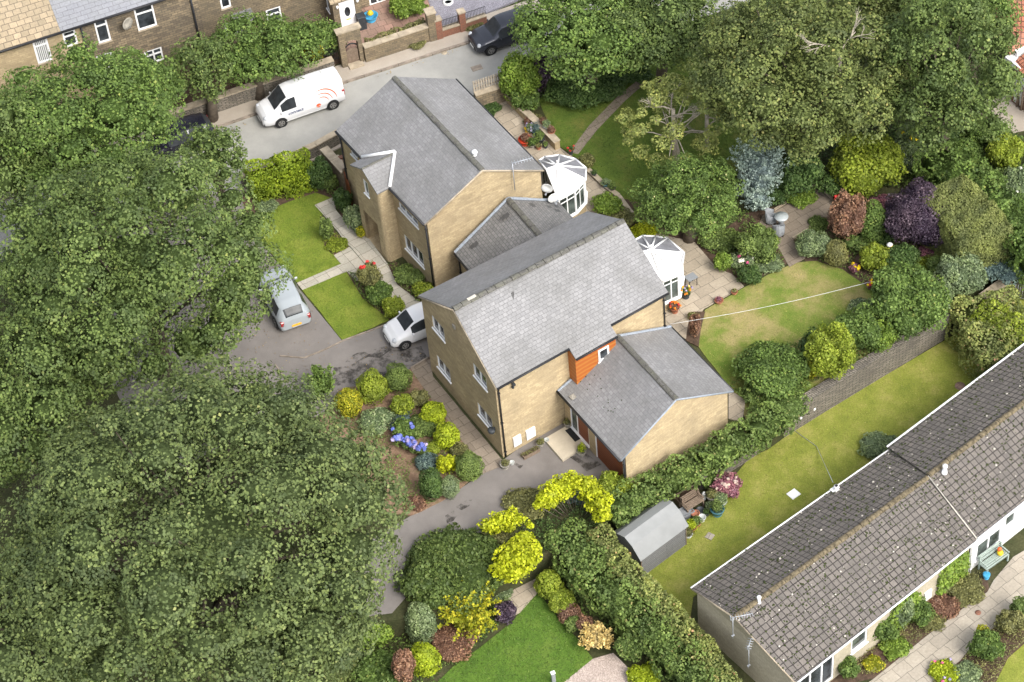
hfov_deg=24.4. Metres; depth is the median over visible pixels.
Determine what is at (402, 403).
shrub
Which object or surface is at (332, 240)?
ground cover
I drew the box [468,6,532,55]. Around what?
dark car
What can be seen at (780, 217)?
round table
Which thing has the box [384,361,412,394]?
shrub
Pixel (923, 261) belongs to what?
shrub
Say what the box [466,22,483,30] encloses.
shrub
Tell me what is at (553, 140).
planter wall
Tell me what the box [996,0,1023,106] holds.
red roofed house
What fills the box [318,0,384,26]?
terraced house
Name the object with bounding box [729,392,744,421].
garden path
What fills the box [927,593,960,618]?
shrub
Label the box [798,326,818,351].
shrub
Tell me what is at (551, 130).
plant pot
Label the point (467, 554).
shrub
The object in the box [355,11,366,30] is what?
grey bin
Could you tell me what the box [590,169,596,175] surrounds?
plant pot
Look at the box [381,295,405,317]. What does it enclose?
shrub
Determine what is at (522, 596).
garden path
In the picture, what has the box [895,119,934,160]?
shrub
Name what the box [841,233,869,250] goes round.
shrub
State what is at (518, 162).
television aerial
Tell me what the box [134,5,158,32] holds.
window
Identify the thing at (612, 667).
gravel patch
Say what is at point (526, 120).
plant pot
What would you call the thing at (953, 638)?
garden path
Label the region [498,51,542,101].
shrub
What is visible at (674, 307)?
plant pot
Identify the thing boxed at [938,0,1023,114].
broadleaf tree
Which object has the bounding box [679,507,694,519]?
slate trough
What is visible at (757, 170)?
blue conifer
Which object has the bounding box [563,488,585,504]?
shrub
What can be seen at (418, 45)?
shrub
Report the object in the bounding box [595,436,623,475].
garage door
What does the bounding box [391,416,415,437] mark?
shrub
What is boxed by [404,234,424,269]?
window
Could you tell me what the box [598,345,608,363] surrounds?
window
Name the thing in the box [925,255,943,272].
shrub
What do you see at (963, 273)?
shrub
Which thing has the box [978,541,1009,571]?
pale bench
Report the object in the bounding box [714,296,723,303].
plant pot
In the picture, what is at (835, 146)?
ground cover
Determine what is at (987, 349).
bush
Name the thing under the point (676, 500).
timber planter
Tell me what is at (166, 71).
garden tree
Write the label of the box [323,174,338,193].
shrub
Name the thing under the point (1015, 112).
terrace yard
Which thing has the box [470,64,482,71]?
manhole cover
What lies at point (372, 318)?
lawn
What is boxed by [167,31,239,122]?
garden tree
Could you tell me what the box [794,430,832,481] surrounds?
cable
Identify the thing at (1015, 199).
shrub
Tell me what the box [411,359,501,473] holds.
garden path
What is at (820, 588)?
bungalow
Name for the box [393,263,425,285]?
shrub
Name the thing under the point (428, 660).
shrub
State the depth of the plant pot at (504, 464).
110.66 m
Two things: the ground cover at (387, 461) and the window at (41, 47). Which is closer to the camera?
the ground cover at (387, 461)
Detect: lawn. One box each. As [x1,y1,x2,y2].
[259,192,339,282]
[302,272,388,339]
[438,594,592,681]
[539,46,755,204]
[643,298,1023,624]
[699,261,900,419]
[996,645,1023,681]
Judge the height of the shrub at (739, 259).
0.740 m
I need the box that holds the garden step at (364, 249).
[350,237,387,269]
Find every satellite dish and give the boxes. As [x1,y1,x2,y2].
[123,17,132,29]
[541,184,552,195]
[548,193,558,204]
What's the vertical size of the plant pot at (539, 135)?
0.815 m
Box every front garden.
[42,20,340,160]
[327,0,430,50]
[428,0,519,25]
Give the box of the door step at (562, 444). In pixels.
[546,426,586,461]
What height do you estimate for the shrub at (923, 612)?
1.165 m
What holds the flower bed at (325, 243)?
on the ground at (398, 626)
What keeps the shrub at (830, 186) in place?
on the ground at (398, 626)
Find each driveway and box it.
[87,188,429,475]
[311,424,609,618]
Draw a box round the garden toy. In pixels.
[997,547,1002,555]
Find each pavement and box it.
[1,0,565,198]
[243,144,340,191]
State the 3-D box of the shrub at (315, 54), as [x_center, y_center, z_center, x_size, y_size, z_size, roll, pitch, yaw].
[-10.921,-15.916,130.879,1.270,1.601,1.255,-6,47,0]
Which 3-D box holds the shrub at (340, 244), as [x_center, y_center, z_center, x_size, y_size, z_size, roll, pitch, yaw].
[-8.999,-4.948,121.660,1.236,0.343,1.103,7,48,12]
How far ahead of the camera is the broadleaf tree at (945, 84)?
115.41 m
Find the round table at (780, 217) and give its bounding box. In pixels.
[774,211,787,225]
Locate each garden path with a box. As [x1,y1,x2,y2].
[297,197,418,310]
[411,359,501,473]
[502,579,537,614]
[573,81,642,153]
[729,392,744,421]
[870,551,1023,681]
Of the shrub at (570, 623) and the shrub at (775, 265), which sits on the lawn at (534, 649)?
the shrub at (570, 623)
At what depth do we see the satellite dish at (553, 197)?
118.22 m
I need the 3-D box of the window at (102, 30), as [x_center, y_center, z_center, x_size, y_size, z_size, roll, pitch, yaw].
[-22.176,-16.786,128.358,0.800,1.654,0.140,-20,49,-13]
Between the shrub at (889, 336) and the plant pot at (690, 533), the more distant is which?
the shrub at (889, 336)
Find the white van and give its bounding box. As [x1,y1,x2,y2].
[255,66,344,127]
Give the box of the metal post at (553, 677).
[550,671,555,681]
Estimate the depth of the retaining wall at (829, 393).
113.82 m
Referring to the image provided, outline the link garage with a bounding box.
[453,197,572,273]
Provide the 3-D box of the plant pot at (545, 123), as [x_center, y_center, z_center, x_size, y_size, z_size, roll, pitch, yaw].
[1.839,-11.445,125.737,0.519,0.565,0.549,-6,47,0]
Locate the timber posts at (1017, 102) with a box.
[1016,91,1019,106]
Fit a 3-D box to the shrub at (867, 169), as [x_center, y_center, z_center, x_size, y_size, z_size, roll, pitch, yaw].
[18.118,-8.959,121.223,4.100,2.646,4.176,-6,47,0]
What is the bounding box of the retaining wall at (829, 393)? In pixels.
[696,314,949,489]
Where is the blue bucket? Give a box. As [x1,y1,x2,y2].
[983,571,989,579]
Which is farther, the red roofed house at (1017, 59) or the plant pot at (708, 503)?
the red roofed house at (1017, 59)
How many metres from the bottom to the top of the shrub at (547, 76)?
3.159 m
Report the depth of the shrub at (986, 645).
102.63 m
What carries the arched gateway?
on the pavement at (249, 108)
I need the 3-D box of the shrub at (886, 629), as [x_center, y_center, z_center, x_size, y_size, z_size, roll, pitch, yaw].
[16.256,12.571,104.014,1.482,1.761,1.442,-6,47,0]
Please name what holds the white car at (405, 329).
on the driveway at (323, 334)
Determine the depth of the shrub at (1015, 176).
119.51 m
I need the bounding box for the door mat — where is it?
[565,428,579,441]
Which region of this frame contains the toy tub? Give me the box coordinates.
[364,10,377,22]
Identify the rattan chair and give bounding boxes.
[765,208,775,223]
[772,224,784,236]
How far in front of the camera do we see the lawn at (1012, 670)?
103.01 m
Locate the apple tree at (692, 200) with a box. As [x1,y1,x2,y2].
[623,150,746,243]
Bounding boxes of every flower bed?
[242,186,338,212]
[320,216,349,254]
[347,272,394,319]
[388,261,420,301]
[625,199,786,284]
[686,311,704,346]
[793,225,934,284]
[830,577,988,681]
[935,628,1023,681]
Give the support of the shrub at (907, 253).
on the flower bed at (856, 258)
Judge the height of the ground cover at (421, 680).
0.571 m
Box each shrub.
[255,198,278,212]
[301,363,335,398]
[303,45,323,62]
[305,155,333,189]
[316,20,346,55]
[317,653,361,681]
[319,217,333,239]
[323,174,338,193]
[324,236,347,251]
[331,186,352,213]
[334,387,364,418]
[342,204,361,231]
[350,648,397,681]
[352,614,393,652]
[355,226,364,237]
[355,260,382,286]
[355,368,391,405]
[357,407,395,435]
[365,280,392,305]
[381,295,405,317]
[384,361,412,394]
[387,410,411,430]
[388,0,428,19]
[389,393,415,415]
[390,433,428,454]
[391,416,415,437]
[391,648,415,681]
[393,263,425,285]
[393,522,504,616]
[397,558,455,608]
[403,494,426,511]
[404,601,437,643]
[407,40,425,49]
[409,413,436,439]
[410,388,429,406]
[411,641,441,677]
[412,281,433,296]
[414,452,437,470]
[417,466,442,501]
[419,401,446,424]
[426,441,441,454]
[428,623,479,662]
[433,421,459,451]
[435,577,503,641]
[436,454,457,473]
[440,475,459,499]
[449,441,469,457]
[455,449,484,481]
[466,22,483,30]
[476,505,533,534]
[481,530,517,547]
[484,101,502,115]
[487,530,542,584]
[491,588,513,601]
[494,600,516,625]
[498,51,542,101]
[500,486,545,519]
[510,90,539,113]
[531,50,552,94]
[532,470,614,522]
[533,569,563,599]
[540,51,630,111]
[547,587,577,612]
[557,603,581,623]
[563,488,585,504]
[564,615,578,632]
[576,614,593,631]
[577,152,595,167]
[578,620,614,649]
[590,190,623,214]
[596,470,633,497]
[607,206,637,226]
[612,629,643,661]
[615,56,654,83]
[626,661,659,681]
[629,220,657,237]
[689,313,700,337]
[697,224,737,252]
[702,473,716,488]
[710,471,742,498]
[713,252,732,271]
[730,250,756,268]
[730,340,810,403]
[733,222,780,263]
[736,183,774,210]
[736,264,762,284]
[738,378,812,427]
[754,253,784,274]
[767,182,790,204]
[775,148,826,198]
[786,188,818,209]
[795,229,831,257]
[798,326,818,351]
[803,320,857,379]
[806,360,815,379]
[808,214,828,231]
[818,172,853,196]
[824,239,848,266]
[825,132,908,198]
[827,188,868,240]
[833,302,887,355]
[837,656,860,678]
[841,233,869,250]
[846,297,872,312]
[848,262,860,273]
[856,430,899,459]
[859,241,889,270]
[860,199,886,242]
[861,654,885,672]
[866,261,951,341]
[866,279,872,288]
[867,193,891,208]
[872,616,899,641]
[875,319,898,352]
[876,232,896,246]
[878,635,912,661]
[882,176,951,247]
[886,242,921,270]
[892,598,914,629]
[894,138,923,176]
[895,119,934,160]
[910,596,935,627]
[914,254,929,270]
[918,246,935,256]
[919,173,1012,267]
[922,614,945,631]
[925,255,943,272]
[926,116,959,138]
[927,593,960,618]
[927,658,959,681]
[932,249,988,297]
[938,279,954,310]
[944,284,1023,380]
[944,573,985,607]
[949,137,984,164]
[953,659,983,681]
[962,116,1008,145]
[965,629,1005,661]
[968,162,1005,194]
[975,624,988,633]
[982,251,1023,284]
[985,131,1023,168]
[993,609,1023,636]
[998,165,1023,198]
[1005,196,1023,214]
[1009,594,1023,613]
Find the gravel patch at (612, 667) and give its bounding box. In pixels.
[565,653,632,681]
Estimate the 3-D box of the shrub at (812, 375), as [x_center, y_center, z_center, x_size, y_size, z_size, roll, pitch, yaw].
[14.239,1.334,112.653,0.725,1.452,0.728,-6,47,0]
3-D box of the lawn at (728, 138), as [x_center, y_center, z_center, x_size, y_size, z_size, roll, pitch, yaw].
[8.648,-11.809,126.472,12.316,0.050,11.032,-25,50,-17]
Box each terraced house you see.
[0,0,94,103]
[49,0,204,73]
[197,0,320,57]
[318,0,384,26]
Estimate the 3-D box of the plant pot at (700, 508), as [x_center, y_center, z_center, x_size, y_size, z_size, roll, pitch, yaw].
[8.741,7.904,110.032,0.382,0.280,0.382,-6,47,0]
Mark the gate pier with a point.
(430, 15)
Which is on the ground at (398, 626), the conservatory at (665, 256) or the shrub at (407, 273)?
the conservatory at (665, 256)
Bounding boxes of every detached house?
[335,76,544,286]
[418,211,733,481]
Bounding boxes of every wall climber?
[888,591,921,630]
[936,551,970,595]
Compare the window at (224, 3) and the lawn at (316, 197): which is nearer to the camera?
the lawn at (316, 197)
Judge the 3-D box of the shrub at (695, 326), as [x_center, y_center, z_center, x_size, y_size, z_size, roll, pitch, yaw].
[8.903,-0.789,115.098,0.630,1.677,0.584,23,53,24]
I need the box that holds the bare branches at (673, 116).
[640,82,701,160]
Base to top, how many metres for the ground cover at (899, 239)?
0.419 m
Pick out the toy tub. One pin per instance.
(371, 16)
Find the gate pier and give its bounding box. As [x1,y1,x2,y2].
[423,6,436,41]
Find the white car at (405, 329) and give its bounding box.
[383,301,426,350]
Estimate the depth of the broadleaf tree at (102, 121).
117.46 m
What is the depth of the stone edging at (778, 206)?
121.30 m
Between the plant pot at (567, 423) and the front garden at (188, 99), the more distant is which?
the front garden at (188, 99)
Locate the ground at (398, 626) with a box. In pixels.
[0,0,1023,681]
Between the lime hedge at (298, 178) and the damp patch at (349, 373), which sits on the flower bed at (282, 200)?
the lime hedge at (298, 178)
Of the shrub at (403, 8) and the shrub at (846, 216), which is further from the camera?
the shrub at (403, 8)
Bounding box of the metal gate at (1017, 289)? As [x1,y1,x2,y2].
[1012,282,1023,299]
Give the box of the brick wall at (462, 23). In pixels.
[435,6,486,39]
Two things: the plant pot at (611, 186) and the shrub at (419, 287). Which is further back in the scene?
the plant pot at (611, 186)
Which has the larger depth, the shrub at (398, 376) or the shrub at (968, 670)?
the shrub at (398, 376)
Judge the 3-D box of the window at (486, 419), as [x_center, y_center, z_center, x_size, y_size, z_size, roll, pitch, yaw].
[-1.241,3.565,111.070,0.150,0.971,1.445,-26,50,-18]
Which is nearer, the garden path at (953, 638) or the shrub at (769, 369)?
the garden path at (953, 638)
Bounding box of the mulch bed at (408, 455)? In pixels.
[319,369,470,515]
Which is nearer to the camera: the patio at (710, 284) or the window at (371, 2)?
the patio at (710, 284)
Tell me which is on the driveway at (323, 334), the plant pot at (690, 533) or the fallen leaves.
the fallen leaves
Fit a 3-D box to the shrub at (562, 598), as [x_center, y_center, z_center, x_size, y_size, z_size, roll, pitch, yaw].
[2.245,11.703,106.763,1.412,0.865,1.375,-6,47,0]
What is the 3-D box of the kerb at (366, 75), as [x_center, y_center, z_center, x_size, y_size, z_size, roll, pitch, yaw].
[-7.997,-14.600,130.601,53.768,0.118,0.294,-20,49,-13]
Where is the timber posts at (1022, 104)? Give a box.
[1020,88,1023,109]
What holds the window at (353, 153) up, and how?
in the detached house at (428, 168)
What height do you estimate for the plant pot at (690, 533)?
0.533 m
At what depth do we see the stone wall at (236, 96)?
129.29 m
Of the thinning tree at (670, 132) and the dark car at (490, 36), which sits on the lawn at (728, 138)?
the thinning tree at (670, 132)
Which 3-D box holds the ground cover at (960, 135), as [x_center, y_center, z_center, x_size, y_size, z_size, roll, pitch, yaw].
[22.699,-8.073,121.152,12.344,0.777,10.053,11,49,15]
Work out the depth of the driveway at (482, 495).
109.82 m
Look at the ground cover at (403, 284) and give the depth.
119.24 m
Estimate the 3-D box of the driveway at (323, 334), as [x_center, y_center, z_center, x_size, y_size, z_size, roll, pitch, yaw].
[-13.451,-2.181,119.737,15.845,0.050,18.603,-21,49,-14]
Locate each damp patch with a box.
[333,347,425,384]
[353,348,391,357]
[570,454,597,470]
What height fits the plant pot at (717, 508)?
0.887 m
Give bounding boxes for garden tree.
[96,49,186,135]
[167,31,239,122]
[201,6,300,100]
[252,13,332,81]
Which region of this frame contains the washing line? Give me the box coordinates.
[673,281,871,323]
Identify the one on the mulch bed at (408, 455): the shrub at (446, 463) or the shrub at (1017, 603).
the shrub at (446, 463)
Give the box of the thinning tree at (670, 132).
[614,72,726,168]
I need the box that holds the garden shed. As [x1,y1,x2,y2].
[612,499,688,575]
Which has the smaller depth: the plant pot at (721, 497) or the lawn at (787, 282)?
the plant pot at (721, 497)
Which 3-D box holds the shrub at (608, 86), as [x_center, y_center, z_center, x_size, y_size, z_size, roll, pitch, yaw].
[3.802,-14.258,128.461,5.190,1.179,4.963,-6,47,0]
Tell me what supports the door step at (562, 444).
on the driveway at (482, 495)
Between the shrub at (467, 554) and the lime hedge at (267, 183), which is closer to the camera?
the shrub at (467, 554)
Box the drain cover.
[955,382,964,389]
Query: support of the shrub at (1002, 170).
on the ground at (398, 626)
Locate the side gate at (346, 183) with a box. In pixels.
[342,168,352,205]
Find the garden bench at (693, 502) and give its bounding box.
[680,488,703,512]
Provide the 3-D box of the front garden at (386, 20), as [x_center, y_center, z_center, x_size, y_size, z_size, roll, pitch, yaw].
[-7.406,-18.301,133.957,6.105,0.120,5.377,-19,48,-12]
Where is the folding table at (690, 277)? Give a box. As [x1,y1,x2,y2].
[685,272,697,284]
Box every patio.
[494,101,622,215]
[656,234,743,338]
[760,189,833,266]
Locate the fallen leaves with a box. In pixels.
[249,260,420,389]
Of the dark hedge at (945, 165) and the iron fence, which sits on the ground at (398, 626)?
the dark hedge at (945, 165)
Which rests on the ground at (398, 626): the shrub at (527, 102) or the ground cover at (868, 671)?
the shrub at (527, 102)
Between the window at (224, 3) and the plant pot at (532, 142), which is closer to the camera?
the plant pot at (532, 142)
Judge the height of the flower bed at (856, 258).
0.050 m
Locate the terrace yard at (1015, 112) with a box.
[990,95,1023,132]
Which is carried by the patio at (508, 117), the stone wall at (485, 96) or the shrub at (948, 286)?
the stone wall at (485, 96)
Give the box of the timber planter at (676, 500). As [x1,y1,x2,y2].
[673,485,699,507]
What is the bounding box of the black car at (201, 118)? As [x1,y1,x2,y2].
[140,113,213,160]
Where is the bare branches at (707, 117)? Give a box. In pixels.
[685,100,723,149]
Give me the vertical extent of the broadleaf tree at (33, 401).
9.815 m
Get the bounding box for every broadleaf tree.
[0,31,186,223]
[0,87,95,231]
[0,144,294,402]
[0,308,103,496]
[0,352,415,681]
[0,528,141,681]
[37,626,131,681]
[177,122,253,221]
[215,553,385,681]
[507,0,662,91]
[601,0,722,89]
[830,0,925,49]
[867,0,1023,165]
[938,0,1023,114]
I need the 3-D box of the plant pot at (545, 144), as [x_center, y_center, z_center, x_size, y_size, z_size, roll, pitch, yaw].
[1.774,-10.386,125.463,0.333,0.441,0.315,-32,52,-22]
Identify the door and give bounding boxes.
[338,0,356,26]
[570,408,589,447]
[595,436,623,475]
[801,655,833,681]
[1002,522,1013,542]
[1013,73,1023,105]
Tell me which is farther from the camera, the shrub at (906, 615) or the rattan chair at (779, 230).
the rattan chair at (779, 230)
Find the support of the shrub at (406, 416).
on the mulch bed at (408, 455)
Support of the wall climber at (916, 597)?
attached to the bungalow
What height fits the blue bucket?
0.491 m
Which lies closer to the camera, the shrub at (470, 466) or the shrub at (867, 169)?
the shrub at (470, 466)
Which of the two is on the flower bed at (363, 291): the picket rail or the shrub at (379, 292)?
the shrub at (379, 292)
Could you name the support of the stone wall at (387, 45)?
on the pavement at (249, 108)
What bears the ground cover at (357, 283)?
on the flower bed at (363, 291)
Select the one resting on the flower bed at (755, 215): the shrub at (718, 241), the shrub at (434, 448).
the shrub at (718, 241)
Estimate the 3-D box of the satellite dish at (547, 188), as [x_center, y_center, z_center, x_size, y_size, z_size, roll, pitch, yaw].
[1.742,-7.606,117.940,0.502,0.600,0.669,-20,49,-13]
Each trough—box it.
[520,445,539,459]
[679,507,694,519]
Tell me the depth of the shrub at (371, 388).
113.39 m
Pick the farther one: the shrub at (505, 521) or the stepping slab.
the stepping slab
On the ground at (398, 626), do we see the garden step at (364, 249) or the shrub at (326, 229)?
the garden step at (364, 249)
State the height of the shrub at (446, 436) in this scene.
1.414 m
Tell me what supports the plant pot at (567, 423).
on the driveway at (482, 495)
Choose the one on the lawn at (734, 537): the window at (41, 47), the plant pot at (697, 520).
the plant pot at (697, 520)
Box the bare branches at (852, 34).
[797,8,875,80]
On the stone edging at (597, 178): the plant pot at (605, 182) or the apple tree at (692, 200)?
the plant pot at (605, 182)
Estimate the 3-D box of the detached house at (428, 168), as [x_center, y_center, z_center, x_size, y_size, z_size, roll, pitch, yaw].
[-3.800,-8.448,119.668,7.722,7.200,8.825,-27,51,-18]
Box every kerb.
[2,11,559,200]
[280,325,383,357]
[410,356,429,368]
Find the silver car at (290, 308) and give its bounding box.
[258,265,310,330]
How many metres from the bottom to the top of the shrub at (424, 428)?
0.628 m
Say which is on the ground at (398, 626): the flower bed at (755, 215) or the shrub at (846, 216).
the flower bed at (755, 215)
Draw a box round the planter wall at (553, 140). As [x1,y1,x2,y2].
[504,94,559,149]
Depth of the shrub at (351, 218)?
121.50 m
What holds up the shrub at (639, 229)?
on the flower bed at (755, 215)
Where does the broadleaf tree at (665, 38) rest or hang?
on the ground at (398, 626)
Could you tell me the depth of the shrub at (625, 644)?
103.97 m
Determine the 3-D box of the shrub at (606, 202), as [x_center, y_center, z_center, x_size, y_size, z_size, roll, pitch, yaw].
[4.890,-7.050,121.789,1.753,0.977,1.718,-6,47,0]
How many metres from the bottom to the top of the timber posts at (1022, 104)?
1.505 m
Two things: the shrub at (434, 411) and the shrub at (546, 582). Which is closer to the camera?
the shrub at (546, 582)
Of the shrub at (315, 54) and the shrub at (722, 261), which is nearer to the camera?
the shrub at (722, 261)
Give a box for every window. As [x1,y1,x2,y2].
[32,39,53,65]
[62,30,77,48]
[94,20,112,45]
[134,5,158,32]
[144,47,163,62]
[220,0,232,10]
[266,6,283,20]
[326,0,330,13]
[350,150,357,160]
[363,179,369,198]
[369,0,384,4]
[398,202,418,229]
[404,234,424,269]
[431,316,445,343]
[436,356,451,383]
[473,363,487,392]
[477,403,492,427]
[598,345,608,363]
[850,629,868,655]
[974,526,1001,562]
[1004,511,1015,528]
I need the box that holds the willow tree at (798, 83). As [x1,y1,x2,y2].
[682,0,918,165]
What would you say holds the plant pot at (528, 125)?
on the patio at (508, 117)
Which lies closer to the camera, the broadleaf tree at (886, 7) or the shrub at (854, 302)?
the shrub at (854, 302)
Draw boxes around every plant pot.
[500,459,509,469]
[518,132,531,146]
[524,117,530,123]
[525,122,533,133]
[525,137,538,148]
[529,121,540,134]
[533,130,544,144]
[535,142,541,149]
[536,437,544,446]
[542,119,550,129]
[543,141,547,148]
[547,125,555,133]
[563,418,570,427]
[567,145,574,154]
[576,442,585,456]
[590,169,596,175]
[600,178,610,187]
[607,182,615,190]
[669,300,681,313]
[680,285,692,299]
[686,518,697,531]
[686,527,694,538]
[690,515,702,526]
[691,509,699,515]
[696,506,703,513]
[699,513,705,521]
[702,507,710,516]
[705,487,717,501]
[705,500,712,511]
[709,499,725,517]
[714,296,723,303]
[714,491,726,504]
[731,288,737,294]
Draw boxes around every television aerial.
[511,155,532,189]
[730,612,752,638]
[745,638,752,667]
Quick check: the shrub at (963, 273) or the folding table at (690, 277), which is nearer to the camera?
the shrub at (963, 273)
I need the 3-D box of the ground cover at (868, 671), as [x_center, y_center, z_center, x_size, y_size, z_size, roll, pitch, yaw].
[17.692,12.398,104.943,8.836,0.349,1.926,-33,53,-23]
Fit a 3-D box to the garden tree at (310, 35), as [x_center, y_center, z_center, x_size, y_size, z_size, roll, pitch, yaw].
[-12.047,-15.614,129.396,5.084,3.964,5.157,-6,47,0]
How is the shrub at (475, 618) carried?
on the ground at (398, 626)
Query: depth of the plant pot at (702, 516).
109.65 m
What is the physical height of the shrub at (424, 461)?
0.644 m
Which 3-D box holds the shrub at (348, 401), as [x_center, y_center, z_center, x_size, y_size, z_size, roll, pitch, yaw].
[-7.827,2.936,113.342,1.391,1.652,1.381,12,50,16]
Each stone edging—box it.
[584,165,633,211]
[774,184,814,210]
[792,217,825,238]
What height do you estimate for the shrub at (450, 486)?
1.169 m
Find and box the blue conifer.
[727,132,794,191]
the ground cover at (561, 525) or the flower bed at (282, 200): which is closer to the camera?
the ground cover at (561, 525)
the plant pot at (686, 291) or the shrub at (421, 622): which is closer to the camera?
the shrub at (421, 622)
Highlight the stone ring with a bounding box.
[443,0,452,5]
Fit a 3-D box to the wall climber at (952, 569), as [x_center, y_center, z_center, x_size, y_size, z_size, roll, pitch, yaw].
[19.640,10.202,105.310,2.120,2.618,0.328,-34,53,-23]
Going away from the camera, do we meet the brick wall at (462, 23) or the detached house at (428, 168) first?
the detached house at (428, 168)
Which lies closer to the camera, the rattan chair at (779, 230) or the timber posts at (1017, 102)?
the rattan chair at (779, 230)
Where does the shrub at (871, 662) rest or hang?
on the flower bed at (864, 676)
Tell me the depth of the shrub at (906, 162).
121.43 m
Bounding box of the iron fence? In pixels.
[303,43,339,61]
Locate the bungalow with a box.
[690,343,1023,681]
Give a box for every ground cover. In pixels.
[303,596,510,681]
[320,215,348,253]
[326,376,463,503]
[348,271,397,315]
[388,260,421,300]
[496,494,600,552]
[537,0,1008,186]
[633,204,783,274]
[730,292,966,393]
[794,194,949,290]
[857,569,984,674]
[866,123,1023,187]
[933,617,1023,681]
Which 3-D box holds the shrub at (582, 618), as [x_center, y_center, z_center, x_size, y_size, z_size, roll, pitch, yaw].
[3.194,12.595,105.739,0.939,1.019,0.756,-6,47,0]
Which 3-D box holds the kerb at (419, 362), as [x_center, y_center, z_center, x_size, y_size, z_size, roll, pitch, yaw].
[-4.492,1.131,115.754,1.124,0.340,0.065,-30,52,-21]
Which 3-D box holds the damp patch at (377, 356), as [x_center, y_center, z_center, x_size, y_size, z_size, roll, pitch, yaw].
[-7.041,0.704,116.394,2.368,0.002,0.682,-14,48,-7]
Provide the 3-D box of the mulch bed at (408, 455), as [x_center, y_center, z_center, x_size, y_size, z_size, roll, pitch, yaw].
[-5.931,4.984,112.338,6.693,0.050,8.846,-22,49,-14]
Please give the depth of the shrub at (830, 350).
111.46 m
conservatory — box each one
[538,154,587,217]
[635,235,684,310]
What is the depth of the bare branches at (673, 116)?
120.85 m
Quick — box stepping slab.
[705,532,714,539]
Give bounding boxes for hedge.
[240,153,290,203]
[273,146,317,199]
[364,17,425,41]
[543,517,736,681]
[606,399,794,528]
[911,136,1023,290]
[966,298,1023,350]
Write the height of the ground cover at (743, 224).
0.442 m
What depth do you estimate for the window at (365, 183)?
118.44 m
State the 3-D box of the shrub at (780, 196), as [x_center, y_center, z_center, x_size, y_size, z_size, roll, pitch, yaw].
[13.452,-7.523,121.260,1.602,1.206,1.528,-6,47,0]
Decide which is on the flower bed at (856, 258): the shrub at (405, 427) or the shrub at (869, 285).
the shrub at (869, 285)
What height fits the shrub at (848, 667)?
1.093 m
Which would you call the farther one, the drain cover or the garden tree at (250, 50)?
the garden tree at (250, 50)
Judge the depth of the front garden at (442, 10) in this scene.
133.90 m
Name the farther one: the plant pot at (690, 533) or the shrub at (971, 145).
the shrub at (971, 145)
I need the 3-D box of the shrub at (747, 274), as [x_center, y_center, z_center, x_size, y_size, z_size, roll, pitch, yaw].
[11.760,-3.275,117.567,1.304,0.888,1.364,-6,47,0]
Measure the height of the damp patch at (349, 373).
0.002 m
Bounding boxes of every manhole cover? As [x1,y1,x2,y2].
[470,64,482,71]
[787,488,800,499]
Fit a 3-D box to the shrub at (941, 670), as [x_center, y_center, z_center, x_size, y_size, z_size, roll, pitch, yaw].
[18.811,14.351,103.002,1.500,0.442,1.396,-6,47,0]
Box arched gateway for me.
[334,22,364,69]
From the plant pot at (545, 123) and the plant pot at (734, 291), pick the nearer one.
the plant pot at (734, 291)
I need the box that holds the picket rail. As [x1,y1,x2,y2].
[472,73,499,91]
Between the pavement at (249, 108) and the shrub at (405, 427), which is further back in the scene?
the pavement at (249, 108)
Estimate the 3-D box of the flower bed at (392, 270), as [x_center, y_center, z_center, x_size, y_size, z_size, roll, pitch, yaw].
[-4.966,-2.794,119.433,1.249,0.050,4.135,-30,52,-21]
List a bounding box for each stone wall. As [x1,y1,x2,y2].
[159,56,334,121]
[239,129,339,187]
[320,146,345,189]
[362,23,429,61]
[473,83,505,105]
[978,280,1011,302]
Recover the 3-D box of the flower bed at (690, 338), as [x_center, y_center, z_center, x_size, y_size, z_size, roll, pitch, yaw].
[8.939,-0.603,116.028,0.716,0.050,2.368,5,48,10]
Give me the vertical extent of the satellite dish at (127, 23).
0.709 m
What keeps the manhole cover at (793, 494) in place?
on the lawn at (734, 537)
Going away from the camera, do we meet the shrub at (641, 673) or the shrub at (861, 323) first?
the shrub at (641, 673)
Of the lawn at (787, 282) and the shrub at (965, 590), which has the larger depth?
the lawn at (787, 282)
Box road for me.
[0,0,749,276]
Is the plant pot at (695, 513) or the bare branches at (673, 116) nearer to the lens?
the plant pot at (695, 513)

